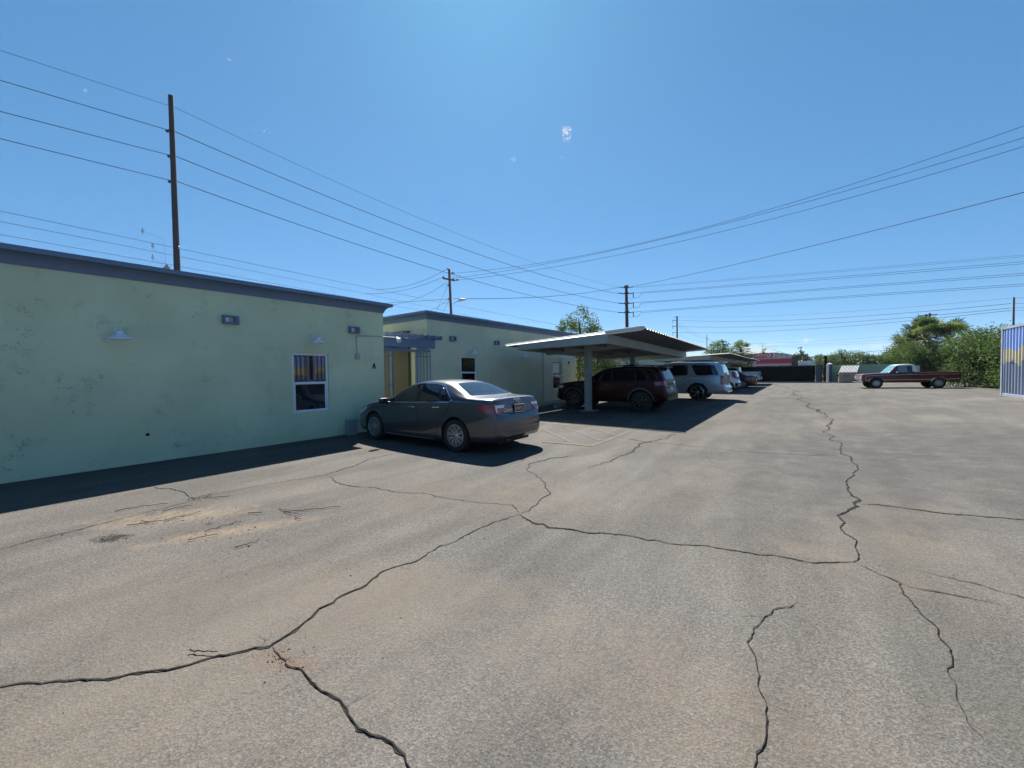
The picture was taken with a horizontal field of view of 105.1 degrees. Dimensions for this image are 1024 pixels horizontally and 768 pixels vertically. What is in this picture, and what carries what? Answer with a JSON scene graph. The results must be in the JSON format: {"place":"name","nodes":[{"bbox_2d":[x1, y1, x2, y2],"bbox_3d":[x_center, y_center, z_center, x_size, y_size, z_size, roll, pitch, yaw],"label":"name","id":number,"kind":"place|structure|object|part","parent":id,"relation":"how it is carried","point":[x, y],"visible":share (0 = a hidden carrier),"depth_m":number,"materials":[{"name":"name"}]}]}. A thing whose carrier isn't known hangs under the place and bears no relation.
{"place":"outdoors","nodes":[
{"label":"outdoors","id":0,"kind":"place"},
{"bbox_2d":[0,234,421,310],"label":"power line","id":1,"kind":"object","parent":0,"point":[173,265],"visible":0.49,"depth_m":36.88,"materials":[{"name":"grey metal"}]},
{"bbox_2d":[0,221,487,319],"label":"power line","id":2,"kind":"object","parent":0,"point":[204,261],"visible":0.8,"depth_m":37.99,"materials":[{"name":"grey metal"}]},
{"bbox_2d":[2,211,555,324],"bbox_3d":[-8.347,-11.875,56.999,93.800,4.640,0.033,-2,2,-45],"label":"power line","id":3,"kind":"object","parent":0,"point":[236,260],"visible":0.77,"depth_m":37.73,"materials":[{"name":"grey metal"}]},
{"bbox_2d":[0,372,1023,767],"bbox_3d":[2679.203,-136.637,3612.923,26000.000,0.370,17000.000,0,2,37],"label":"ground","id":4,"kind":"structure","parent":0,"point":[514,640],"depth_m":2.82,"materials":[{"name":"grey asphalt"}]},
{"bbox_2d":[115,503,166,511],"bbox_3d":[-4.563,1.515,4.848,0.483,0.020,0.046,-2,2,-33],"label":"twig","id":5,"kind":"object","parent":4,"relation":"on","point":[140,506],"visible":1,"depth_m":4.86,"materials":[{"name":"brown"}]},
{"bbox_2d":[126,511,198,525],"bbox_3d":[-3.887,1.513,4.398,0.631,0.025,0.120,-2,2,-41],"label":"twig","id":6,"kind":"object","parent":4,"relation":"on","point":[161,520],"visible":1,"depth_m":4.38,"materials":[{"name":"brown"}]},
{"bbox_2d":[165,94,180,270],"bbox_3d":[-25.722,-10.097,30.002,1.318,23.035,0.498,1,2,41],"label":"steel pole","id":7,"kind":"object","parent":4,"relation":"on","point":[175,217],"visible":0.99,"depth_m":29.49,"materials":[{"name":"grey"}]},
{"bbox_2d":[0,50,165,104],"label":"power line","id":8,"kind":"object","parent":7,"relation":"attached to","point":[80,76],"visible":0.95,"depth_m":26.68,"materials":[{"name":"grey metal"}]},
{"bbox_2d":[0,80,166,129],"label":"power line","id":9,"kind":"object","parent":7,"relation":"attached to","point":[81,104],"visible":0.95,"depth_m":26.68,"materials":[{"name":"grey metal"}]},
{"bbox_2d":[0,111,167,154],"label":"power line","id":10,"kind":"object","parent":7,"relation":"attached to","point":[82,132],"visible":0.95,"depth_m":26.76,"materials":[{"name":"grey metal"}]},
{"bbox_2d":[0,138,170,180],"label":"power line","id":11,"kind":"object","parent":7,"relation":"attached to","point":[81,158],"visible":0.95,"depth_m":26.67,"materials":[{"name":"grey metal"}]},
{"bbox_2d":[175,107,614,286],"bbox_3d":[-2.836,-19.812,52.499,64.415,4.773,0.029,-2,2,-44],"label":"power line","id":12,"kind":"object","parent":7,"relation":"attached to","point":[355,190],"visible":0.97,"depth_m":38.64,"materials":[{"name":"grey metal"}]},
{"bbox_2d":[175,131,617,293],"bbox_3d":[-2.783,-18.205,52.500,64.364,4.199,0.051,-2,2,-44],"label":"power line","id":13,"kind":"object","parent":7,"relation":"attached to","point":[357,208],"visible":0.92,"depth_m":38.82,"materials":[{"name":"grey metal"}]},
{"bbox_2d":[0,242,392,483],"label":"stucco building","id":14,"kind":"structure","parent":4,"relation":"on","point":[184,372],"depth_m":7.55,"materials":[{"name":"green paint"}]},
{"bbox_2d":[107,328,132,339],"bbox_3d":[-6.960,-0.899,6.963,0.414,0.217,0.336,0,2,37],"label":"barn lamp","id":15,"kind":"object","parent":14,"relation":"attached to","point":[119,335],"visible":1,"depth_m":6.90,"materials":[{"name":"white metal"}]},
{"bbox_2d":[222,315,239,324],"bbox_3d":[-6.050,-1.378,8.441,0.112,0.181,0.292,0,2,37],"label":"wall light","id":16,"kind":"object","parent":14,"relation":"attached to","point":[230,319],"visible":1,"depth_m":8.44,"materials":[{"name":"blue paint"}]},
{"bbox_2d":[292,353,328,412],"bbox_3d":[-5.100,-0.041,9.928,0.075,1.468,0.907,0,2,37],"label":"window","id":17,"kind":"structure","parent":14,"relation":"in","point":[309,370],"depth_m":9.93,"materials":[{"name":"white glass"}]},
{"bbox_2d":[311,335,325,343],"bbox_3d":[-4.855,-1.124,9.801,0.414,0.217,0.336,0,2,37],"label":"barn lamp","id":18,"kind":"object","parent":14,"relation":"attached to","point":[318,340],"visible":1,"depth_m":9.73,"materials":[{"name":"white metal"}]},
{"bbox_2d":[348,326,359,333],"bbox_3d":[-4.323,-1.479,10.769,0.112,0.181,0.292,0,2,37],"label":"wall light","id":19,"kind":"object","parent":14,"relation":"attached to","point":[353,330],"visible":1,"depth_m":10.76,"materials":[{"name":"blue paint"}]},
{"bbox_2d":[355,335,401,358],"bbox_3d":[-3.861,-1.056,11.379,0.199,0.705,1.437,1,2,43],"label":"flood light","id":20,"kind":"object","parent":14,"relation":"attached to","point":[357,355],"visible":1,"depth_m":10.98,"materials":[{"name":"grey metal"}]},
{"bbox_2d":[189,649,217,651],"bbox_3d":[-1.788,1.547,2.273,0.174,0.018,0.010,-1,2,6],"label":"twig","id":21,"kind":"object","parent":4,"relation":"on","point":[202,651],"visible":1,"depth_m":2.27,"materials":[{"name":"brown"}]},
{"bbox_2d":[284,506,339,511],"bbox_3d":[-2.378,1.488,4.670,0.619,0.018,0.021,-1,2,-16],"label":"twig","id":22,"kind":"object","parent":4,"relation":"on","point":[309,509],"visible":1,"depth_m":4.66,"materials":[{"name":"brown"}]},
{"bbox_2d":[345,419,357,435],"bbox_3d":[-4.315,1.158,10.547,0.184,0.420,0.260,0,2,37],"label":"utility stub","id":23,"kind":"object","parent":4,"relation":"on","point":[351,426],"visible":1,"depth_m":10.48,"materials":[{"name":"metal"}]},
{"bbox_2d":[384,331,410,397],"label":"yellow wall","id":24,"kind":"structure","parent":4,"relation":"on","point":[402,369],"depth_m":14.69,"materials":[{"name":"paint"}]},
{"bbox_2d":[383,331,442,348],"bbox_3d":[-4.180,-1.431,13.424,2.380,0.430,2.665,0,2,37],"label":"pergola","id":25,"kind":"object","parent":24,"relation":"on","point":[417,341],"visible":0.52,"depth_m":12.96,"materials":[{"name":"blue paint"}]},
{"bbox_2d":[384,348,430,397],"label":"iron gate","id":26,"kind":"structure","parent":4,"relation":"on","point":[391,350],"depth_m":12.95,"materials":[{"name":"grey metal"}]},
{"bbox_2d":[360,379,539,451],"bbox_3d":[-1.722,0.624,9.522,4.818,1.472,2.296,0,2,37],"label":"sedan","id":27,"kind":"object","parent":4,"relation":"on","point":[457,415],"visible":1,"depth_m":8.33,"materials":[{"name":"grey paint"}]},
{"bbox_3d":[-2.411,0.197,9.080,0.885,0.375,0.228,0,2,37],"label":"window","id":28,"kind":"part","parent":27,"relation":"part of","materials":[{"name":"black glass"}]},
{"bbox_3d":[-1.763,0.188,8.600,0.708,0.366,0.228,0,2,37],"label":"window","id":29,"kind":"part","parent":27,"relation":"part of","materials":[{"name":"black glass"}]},
{"bbox_3d":[-0.669,0.092,8.720,0.646,0.272,1.292,0,2,37],"label":"rear window","id":30,"kind":"part","parent":27,"relation":"part of","materials":[{"name":"grey glass"}]},
{"bbox_2d":[442,268,465,313],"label":"wooden pole","id":31,"kind":"object","parent":4,"relation":"on","point":[449,279],"visible":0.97,"depth_m":42.65,"materials":[{"name":"brown wood"}]},
{"bbox_2d":[459,138,1021,277],"bbox_3d":[20.131,-14.911,28.118,60.625,6.947,0.027,0,2,29],"label":"power line","id":32,"kind":"object","parent":31,"relation":"attached to","point":[767,212],"visible":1,"depth_m":28.70,"materials":[{"name":"grey metal"}]},
{"bbox_2d":[461,126,1022,272],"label":"power line","id":33,"kind":"object","parent":31,"relation":"attached to","point":[772,208],"visible":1,"depth_m":28.41,"materials":[{"name":"grey metal"}]},
{"bbox_2d":[462,146,1023,279],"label":"power line","id":34,"kind":"object","parent":31,"relation":"attached to","point":[770,219],"visible":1,"depth_m":28.47,"materials":[{"name":"grey metal"}]},
{"bbox_2d":[383,310,579,402],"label":"stucco building","id":35,"kind":"structure","parent":4,"relation":"on","point":[502,365],"depth_m":16.47,"materials":[{"name":"green paint"}]},
{"bbox_2d":[449,336,456,341],"bbox_3d":[-2.232,-1.708,14.847,0.112,0.181,0.292,0,2,37],"label":"wall light","id":36,"kind":"object","parent":35,"relation":"attached to","point":[453,338],"visible":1,"depth_m":14.81,"materials":[{"name":"blue paint"}]},
{"bbox_2d":[461,356,476,379],"bbox_3d":[-1.744,-0.469,15.711,0.075,1.245,0.927,0,2,37],"label":"window","id":37,"kind":"structure","parent":35,"relation":"in","point":[468,364],"depth_m":15.74,"materials":[{"name":"glass"}]},
{"bbox_2d":[543,353,546,401],"bbox_3d":[1.688,-0.614,20.046,0.216,3.136,0.090,0,2,37],"label":"downpipe","id":38,"kind":"object","parent":35,"relation":"attached to","point":[544,377],"visible":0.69,"depth_m":20.05,"materials":[{"name":"grey metal"}]},
{"bbox_2d":[553,361,560,388],"bbox_3d":[2.430,-0.486,21.342,0.075,1.530,0.963,0,2,37],"label":"window","id":39,"kind":"structure","parent":35,"relation":"in","point":[556,364],"depth_m":21.36,"materials":[{"name":"grey glass"}]},
{"bbox_2d":[1,384,1021,767],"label":"asphalt cracks","id":40,"kind":"object","parent":4,"relation":"on","point":[435,548],"visible":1,"depth_m":2.33,"materials":[{"name":"black asphalt"}]},
{"bbox_2d":[0,386,1023,767],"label":"crack edges","id":41,"kind":"object","parent":4,"relation":"on","point":[546,526],"visible":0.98,"depth_m":2.63,"materials":[{"name":"grey asphalt"}]},
{"bbox_2d":[34,464,1004,767],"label":"debris","id":42,"kind":"object","parent":4,"relation":"on","point":[246,574],"visible":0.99,"depth_m":3.88,"materials":[{"name":"brown"}]},
{"bbox_2d":[537,400,565,407],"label":"walkway","id":43,"kind":"structure","parent":4,"relation":"on","point":[548,403],"depth_m":19.46,"materials":[{"name":"concrete"}]},
{"bbox_2d":[553,403,567,407],"bbox_3d":[2.477,0.990,18.379,0.180,0.130,1.840,0,2,37],"label":"wheel stop","id":44,"kind":"object","parent":4,"relation":"on","point":[560,405],"visible":0.57,"depth_m":17.93,"materials":[{"name":"concrete"}]},
{"bbox_2d":[543,441,591,445],"bbox_3d":[1.216,1.331,8.764,1.171,0.001,0.100,0,2,30],"label":"yellow hatch line","id":45,"kind":"object","parent":4,"relation":"on","point":[568,443],"visible":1,"depth_m":8.78,"materials":[{"name":"paint"}]},
{"bbox_2d":[555,304,604,380],"bbox_3d":[4.922,-2.680,28.863,3.530,6.819,3.812,0,2,37],"label":"tree","id":46,"kind":"object","parent":4,"relation":"on","point":[574,325],"visible":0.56,"depth_m":28.84,"materials":[{"name":"green plant"}]},
{"bbox_2d":[576,357,622,379],"bbox_3d":[5.944,-0.964,27.195,3.807,3.474,3.193,0,2,37],"label":"bush","id":47,"kind":"object","parent":4,"relation":"on","point":[603,365],"visible":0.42,"depth_m":26.74,"materials":[{"name":"green plant"}]},
{"bbox_2d":[505,325,709,411],"bbox_3d":[5.358,-0.509,18.819,5.691,3.122,11.390,0,2,37],"label":"carport","id":48,"kind":"object","parent":4,"relation":"on","point":[632,345],"visible":0.91,"depth_m":16.09,"materials":[{"name":"paint"}]},
{"bbox_2d":[557,365,677,411],"bbox_3d":[4.410,0.129,16.912,4.845,1.878,2.412,0,2,37],"label":"suv","id":49,"kind":"object","parent":4,"relation":"on","point":[642,388],"visible":0.94,"depth_m":15.73,"materials":[{"name":"red paint"}]},
{"bbox_3d":[3.702,-0.337,16.386,0.943,0.475,0.191,0,2,37],"label":"window","id":50,"kind":"part","parent":49,"relation":"part of","materials":[{"name":"black glass"}]},
{"bbox_3d":[4.494,-0.367,15.800,0.970,0.494,0.205,0,2,37],"label":"window","id":51,"kind":"part","parent":49,"relation":"part of","materials":[{"name":"black glass"}]},
{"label":"window","id":52,"kind":"part","parent":49,"relation":"part of","materials":[{"name":"black glass"}]},
{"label":"rear window","id":53,"kind":"part","parent":49,"relation":"part of","materials":[{"name":"grey glass"}]},
{"bbox_2d":[576,357,665,380],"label":"stucco building","id":54,"kind":"structure","parent":4,"relation":"on","point":[645,362],"depth_m":36.43,"materials":[{"name":"blue paint"}]},
{"bbox_2d":[618,285,640,328],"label":"steel pole","id":55,"kind":"object","parent":4,"relation":"on","point":[626,302],"visible":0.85,"depth_m":74.49,"materials":[{"name":"grey metal"}]},
{"bbox_2d":[177,181,612,311],"bbox_3d":[-2.678,-14.508,52.499,64.221,3.922,0.051,-2,2,-44],"label":"power line","id":56,"kind":"object","parent":55,"relation":"attached to","point":[357,244],"visible":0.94,"depth_m":38.42,"materials":[{"name":"grey metal"}]},
{"bbox_2d":[176,156,614,302],"bbox_3d":[-2.731,-16.340,52.500,64.291,4.120,0.051,-2,2,-44],"label":"power line","id":57,"kind":"object","parent":55,"relation":"attached to","point":[359,227],"visible":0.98,"depth_m":39.13,"materials":[{"name":"grey metal"}]},
{"bbox_2d":[454,287,618,298],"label":"power line","id":58,"kind":"object","parent":55,"relation":"attached to","point":[527,297],"visible":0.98,"depth_m":51.59,"materials":[{"name":"grey metal"}]},
{"bbox_2d":[628,192,1023,287],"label":"power line","id":59,"kind":"object","parent":55,"relation":"attached to","point":[854,235],"visible":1,"depth_m":39.30,"materials":[{"name":"grey metal"}]},
{"bbox_2d":[637,262,1014,292],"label":"power line","id":60,"kind":"object","parent":55,"relation":"attached to","point":[838,276],"visible":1,"depth_m":63.27,"materials":[{"name":"grey metal"}]},
{"bbox_2d":[636,257,1015,287],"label":"power line","id":61,"kind":"object","parent":55,"relation":"attached to","point":[842,271],"visible":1,"depth_m":63.11,"materials":[{"name":"grey metal"}]},
{"bbox_2d":[638,284,1016,311],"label":"power line","id":62,"kind":"object","parent":55,"relation":"attached to","point":[838,296],"visible":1,"depth_m":63.29,"materials":[{"name":"grey metal"}]},
{"bbox_2d":[636,273,1020,302],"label":"power line","id":63,"kind":"object","parent":55,"relation":"attached to","point":[836,287],"visible":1,"depth_m":62.92,"materials":[{"name":"grey metal"}]},
{"bbox_2d":[642,286,1014,312],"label":"power line","id":64,"kind":"object","parent":55,"relation":"attached to","point":[844,297],"visible":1,"depth_m":63.20,"materials":[{"name":"grey metal"}]},
{"bbox_2d":[639,255,1019,286],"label":"power line","id":65,"kind":"object","parent":55,"relation":"attached to","point":[849,269],"visible":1,"depth_m":62.23,"materials":[{"name":"grey metal"}]},
{"bbox_2d":[649,264,1015,292],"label":"power line","id":66,"kind":"object","parent":55,"relation":"attached to","point":[838,278],"visible":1,"depth_m":63.56,"materials":[{"name":"grey metal"}]},
{"bbox_2d":[648,275,1020,302],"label":"power line","id":67,"kind":"object","parent":55,"relation":"attached to","point":[842,288],"visible":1,"depth_m":63.37,"materials":[{"name":"grey metal"}]},
{"bbox_2d":[541,387,749,445],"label":"parking lines","id":68,"kind":"object","parent":4,"relation":"on","point":[595,444],"visible":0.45,"depth_m":10.26,"materials":[{"name":"paint"}]},
{"bbox_2d":[672,316,677,338],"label":"steel pole","id":69,"kind":"object","parent":4,"relation":"on","point":[676,320],"visible":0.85,"depth_m":129.51,"materials":[{"name":"grey metal"}]},
{"bbox_2d":[680,308,1006,326],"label":"power line","id":70,"kind":"object","parent":69,"relation":"attached to","point":[872,320],"visible":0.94,"depth_m":75.80,"materials":[{"name":"grey metal"}]},
{"bbox_2d":[678,310,1010,332],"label":"power line","id":71,"kind":"object","parent":69,"relation":"attached to","point":[856,325],"visible":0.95,"depth_m":79.20,"materials":[{"name":"grey metal"}]},
{"bbox_2d":[683,303,1011,321],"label":"power line","id":72,"kind":"object","parent":69,"relation":"attached to","point":[858,316],"visible":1,"depth_m":77.45,"materials":[{"name":"grey metal"}]},
{"bbox_2d":[747,298,1006,316],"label":"power line","id":73,"kind":"object","parent":69,"relation":"attached to","point":[889,308],"visible":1,"depth_m":74.58,"materials":[{"name":"grey metal"}]},
{"bbox_2d":[657,360,731,400],"bbox_3d":[9.195,-0.232,22.567,5.907,2.152,2.500,0,2,37],"label":"suv","id":74,"kind":"object","parent":4,"relation":"on","point":[697,380],"visible":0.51,"depth_m":20.92,"materials":[{"name":"silver metal"}]},
{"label":"window","id":75,"kind":"part","parent":74,"relation":"part of","materials":[{"name":"black glass"}]},
{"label":"window","id":76,"kind":"part","parent":74,"relation":"part of","materials":[{"name":"black glass"}]},
{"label":"rear window","id":77,"kind":"part","parent":74,"relation":"part of","materials":[{"name":"white glass"}]},
{"bbox_2d":[654,353,750,363],"bbox_3d":[17.169,-0.985,34.781,5.651,2.854,14.467,0,2,37],"label":"carport","id":78,"kind":"object","parent":4,"relation":"on","point":[729,358],"visible":0.52,"depth_m":29.85,"materials":[{"name":"paint"}]},
{"bbox_2d":[702,339,756,367],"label":"tree","id":79,"kind":"object","parent":4,"relation":"on","point":[722,349],"visible":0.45,"depth_m":66.33,"materials":[{"name":"green plant"}]},
{"bbox_2d":[728,370,741,389],"bbox_3d":[16.028,-0.303,31.572,4.146,1.600,2.197,0,2,37],"label":"hatchback","id":80,"kind":"object","parent":4,"relation":"on","point":[735,381],"visible":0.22,"depth_m":29.95,"materials":[{"name":"white paint"}]},
{"bbox_2d":[728,339,754,365],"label":"tree","id":81,"kind":"object","parent":4,"relation":"on","point":[739,344],"visible":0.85,"depth_m":65.28,"materials":[{"name":"green plant"}]},
{"bbox_2d":[725,358,759,366],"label":"carport","id":82,"kind":"object","parent":4,"relation":"on","point":[741,362],"visible":0.21,"depth_m":44.26,"materials":[{"name":"paint"}]},
{"bbox_2d":[727,367,762,379],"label":"pickup truck","id":83,"kind":"object","parent":4,"relation":"on","point":[757,374],"visible":0.2,"depth_m":41.61,"materials":[{"name":"white paint"}]},
{"bbox_2d":[738,372,757,387],"bbox_3d":[19.725,-0.405,35.677,4.805,1.472,2.296,0,2,37],"label":"sedan","id":84,"kind":"object","parent":4,"relation":"on","point":[746,380],"visible":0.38,"depth_m":34.11,"materials":[{"name":"red paint"}]},
{"bbox_2d":[750,352,778,366],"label":"pylon sign","id":85,"kind":"object","parent":4,"relation":"on","point":[761,355],"visible":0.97,"depth_m":78.56,"materials":[{"name":"red"}]},
{"bbox_2d":[741,366,814,381],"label":"sliding gate","id":86,"kind":"structure","parent":4,"relation":"on","point":[788,374],"depth_m":46.86,"materials":[{"name":"grey metal"}]},
{"bbox_2d":[758,382,839,382],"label":"kerb","id":87,"kind":"structure","parent":4,"relation":"on","point":[798,382],"depth_m":45.71,"materials":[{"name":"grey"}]},
{"bbox_2d":[792,347,811,361],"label":"pine tree","id":88,"kind":"object","parent":4,"relation":"on","point":[806,357],"visible":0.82,"depth_m":119.17,"materials":[{"name":"green plant"}]},
{"bbox_2d":[816,365,826,381],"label":"pedestrian gate","id":89,"kind":"structure","parent":4,"relation":"on","point":[818,373],"depth_m":44.95,"materials":[{"name":"grey metal"}]},
{"bbox_2d":[824,356,826,381],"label":"steel post","id":90,"kind":"object","parent":4,"relation":"on","point":[825,369],"visible":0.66,"depth_m":45.41,"materials":[{"name":"black metal"}]},
{"bbox_2d":[827,363,831,381],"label":"gate pillar","id":91,"kind":"structure","parent":4,"relation":"on","point":[829,372],"depth_m":44.29,"materials":[{"name":"grey metal"}]},
{"bbox_2d":[837,365,859,382],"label":"dumpster","id":92,"kind":"object","parent":4,"relation":"on","point":[846,373],"visible":0.99,"depth_m":42.25,"materials":[{"name":"beige paint"}]},
{"bbox_2d":[810,348,914,380],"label":"hedge","id":93,"kind":"object","parent":4,"relation":"on","point":[858,357],"visible":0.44,"depth_m":44.06,"materials":[{"name":"green plant"}]},
{"bbox_2d":[832,364,894,381],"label":"boundary wall","id":94,"kind":"structure","parent":4,"relation":"on","point":[873,368],"depth_m":42.74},
{"bbox_2d":[884,332,930,350],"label":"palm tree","id":95,"kind":"object","parent":4,"relation":"on","point":[908,336],"visible":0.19,"depth_m":49.34,"materials":[{"name":"green plant"}]},
{"bbox_2d":[852,364,963,387],"bbox_3d":[29.456,-0.604,29.278,5.910,1.775,2.354,-1,2,29],"label":"pickup truck","id":96,"kind":"object","parent":4,"relation":"on","point":[900,373],"visible":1,"depth_m":28.68,"materials":[{"name":"red paint"}]},
{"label":"window","id":97,"kind":"part","parent":96,"relation":"part of","materials":[{"name":"grey glass"}]},
{"bbox_2d":[877,339,969,376],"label":"bush","id":98,"kind":"object","parent":4,"relation":"on","point":[926,362],"visible":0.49,"depth_m":45.44,"materials":[{"name":"green plant"}]},
{"bbox_2d":[890,314,958,353],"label":"palm tree","id":99,"kind":"object","parent":4,"relation":"on","point":[921,325],"visible":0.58,"depth_m":47.32,"materials":[{"name":"green plant"}]},
{"bbox_2d":[917,316,976,355],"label":"palm tree","id":100,"kind":"object","parent":4,"relation":"on","point":[956,324],"visible":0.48,"depth_m":45.45,"materials":[{"name":"green plant"}]},
{"bbox_2d":[930,320,1010,389],"bbox_3d":[30.297,-1.735,22.946,5.549,5.689,18.891,0,2,37],"label":"hedge","id":101,"kind":"object","parent":4,"relation":"on","point":[985,363],"visible":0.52,"depth_m":28.07,"materials":[{"name":"green plant"}]},
{"bbox_2d":[1000,323,1023,397],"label":"shipping container","id":102,"kind":"object","parent":4,"relation":"on","point":[1012,365],"visible":0.88,"depth_m":15.69,"materials":[{"name":"metal"}]},
{"bbox_2d":[1012,297,1014,324],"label":"wooden pole","id":103,"kind":"object","parent":4,"relation":"on","point":[1013,318],"visible":0.34,"depth_m":59.70,"materials":[{"name":"brown wood"}]},
{"bbox_2d":[0,0,1023,361],"label":"sky","id":104,"kind":"structure","parent":0,"point":[535,131],"materials":[{"name":"blue"}]},
{"bbox_2d":[743,345,791,357],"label":"building","id":105,"kind":"structure","parent":0,"point":[758,348],"depth_m":221.85,"materials":[{"name":"white"}]},
{"bbox_2d":[747,357,797,366],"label":"shop building","id":106,"kind":"structure","parent":0,"point":[779,361],"depth_m":89.59,"materials":[{"name":"red"}]},
{"bbox_2d":[798,361,842,366],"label":"shop building","id":107,"kind":"structure","parent":0,"point":[807,363],"depth_m":94.47,"materials":[{"name":"grey"}]}
]}

